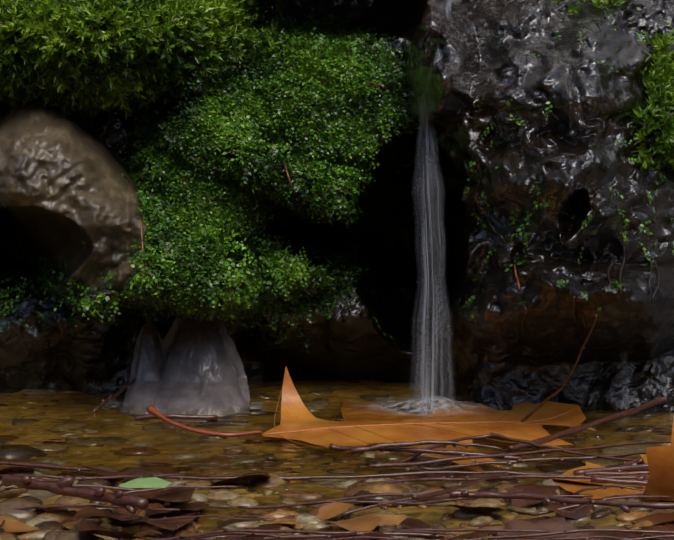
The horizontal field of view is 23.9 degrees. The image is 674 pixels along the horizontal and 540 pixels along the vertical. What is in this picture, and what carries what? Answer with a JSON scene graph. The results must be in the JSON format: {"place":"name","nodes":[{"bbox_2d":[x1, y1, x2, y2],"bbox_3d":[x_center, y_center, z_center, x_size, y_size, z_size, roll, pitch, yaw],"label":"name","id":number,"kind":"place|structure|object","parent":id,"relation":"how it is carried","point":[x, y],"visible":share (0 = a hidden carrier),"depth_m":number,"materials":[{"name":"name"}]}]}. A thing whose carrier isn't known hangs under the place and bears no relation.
{"place":"outdoors","nodes":[
{"label":"outdoors","id":0,"kind":"place"},
{"bbox_2d":[0,488,664,539],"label":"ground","id":1,"kind":"structure","parent":0,"point":[431,515],"depth_m":0.57,"materials":[{"name":"brown soil"}]},
{"bbox_2d":[0,0,673,410],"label":"rock wall","id":2,"kind":"structure","parent":1,"relation":"on","point":[66,188],"depth_m":0.77,"materials":[{"name":"black stone"}]},
{"bbox_2d":[0,7,673,357],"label":"moss","id":3,"kind":"object","parent":2,"relation":"on","point":[290,94],"visible":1,"depth_m":0.80,"materials":[{"name":"green plant"}]},
{"bbox_2d":[140,81,520,345],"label":"pine needles","id":4,"kind":"object","parent":3,"relation":"on","point":[518,284],"visible":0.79,"depth_m":0.77,"materials":[{"name":"plant"}]},
{"bbox_2d":[0,0,673,171],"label":"moss","id":5,"kind":"object","parent":2,"relation":"attached to","point":[145,74],"visible":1,"depth_m":0.76,"materials":[{"name":"green plant"}]},
{"bbox_2d":[410,0,454,411],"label":"falling water","id":6,"kind":"structure","parent":2,"relation":"attached to","point":[432,391],"depth_m":0.77,"materials":[{"name":"white liquid"}]},
{"bbox_2d":[472,247,663,363],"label":"rootlets","id":7,"kind":"object","parent":2,"relation":"hanging from","point":[555,301],"visible":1,"depth_m":0.72,"materials":[{"name":"brown plant"}]},
{"bbox_2d":[621,349,628,406],"bbox_3d":[0.139,0.054,0.771,0.006,0.032,0.006,0,5,2],"label":"trickle","id":8,"kind":"object","parent":2,"relation":"on","point":[623,377],"visible":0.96,"depth_m":0.77,"materials":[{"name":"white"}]},
{"bbox_2d":[0,467,673,539],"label":"pebbles","id":9,"kind":"object","parent":1,"relation":"on","point":[49,525],"visible":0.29,"depth_m":0.57,"materials":[{"name":"stone"}]},
{"bbox_2d":[552,418,673,500],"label":"oak leaf","id":10,"kind":"object","parent":9,"relation":"on","point":[661,459],"visible":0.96,"depth_m":0.56,"materials":[{"name":"orange plant"}]},
{"bbox_2d":[556,427,673,498],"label":"leaf veins","id":11,"kind":"object","parent":10,"relation":"attached to","point":[623,471],"visible":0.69,"depth_m":0.58,"materials":[{"name":"brown plant"}]},
{"bbox_2d":[0,376,673,535],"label":"water","id":12,"kind":"structure","parent":0,"point":[61,426],"depth_m":0.70,"materials":[{"name":"brown liquid"}]},
{"bbox_2d":[109,318,249,409],"bbox_3d":[-0.078,0.048,0.794,0.080,0.054,0.051,0,5,2],"label":"wet stone","id":13,"kind":"object","parent":12,"relation":"on","point":[187,363],"visible":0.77,"depth_m":0.81,"materials":[{"name":"stone"}]},
{"bbox_2d":[0,314,673,539],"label":"twigs","id":14,"kind":"object","parent":12,"relation":"on","point":[65,486],"visible":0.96,"depth_m":0.59,"materials":[{"name":"brown wood"}]},
{"bbox_2d":[0,466,673,539],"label":"brown litter","id":15,"kind":"object","parent":12,"relation":"on","point":[156,498],"visible":0.48,"depth_m":0.54,"materials":[{"name":"brown plant"}]},
{"bbox_2d":[119,477,170,487],"bbox_3d":[-0.067,0.073,0.550,0.019,0.002,0.010,0,5,2],"label":"green leaf","id":16,"kind":"object","parent":15,"relation":"on","point":[153,482],"visible":1,"depth_m":0.55,"materials":[{"name":"green plant"}]},
{"bbox_2d":[0,482,487,539],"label":"orange litter","id":17,"kind":"object","parent":15,"relation":"on","point":[369,522],"visible":0.73,"depth_m":0.54,"materials":[{"name":"orange plant"}]},
{"bbox_2d":[264,367,594,467],"bbox_3d":[0.042,0.065,0.730,0.151,0.035,0.181,0,5,2],"label":"oak leaf","id":18,"kind":"object","parent":12,"relation":"on","point":[296,414],"visible":0.73,"depth_m":0.73,"materials":[{"name":"orange plant"}]},
{"bbox_2d":[146,405,261,436],"bbox_3d":[-0.061,0.068,0.719,0.055,0.009,0.032,0,5,2],"label":"leaf stem","id":19,"kind":"object","parent":18,"relation":"attached to","point":[151,409],"visible":0.94,"depth_m":0.71,"materials":[{"name":"red plant"}]},
{"bbox_2d":[261,376,575,464],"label":"leaf veins","id":20,"kind":"object","parent":18,"relation":"attached to","point":[331,428],"visible":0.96,"depth_m":0.72,"materials":[{"name":"orange plant"}]},
{"bbox_2d":[362,394,508,416],"bbox_3d":[0.047,0.064,0.777,0.088,0.005,0.068,0,5,2],"label":"foam","id":21,"kind":"object","parent":12,"relation":"on","point":[442,401],"visible":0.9,"depth_m":0.77,"materials":[{"name":"white"}]}
]}

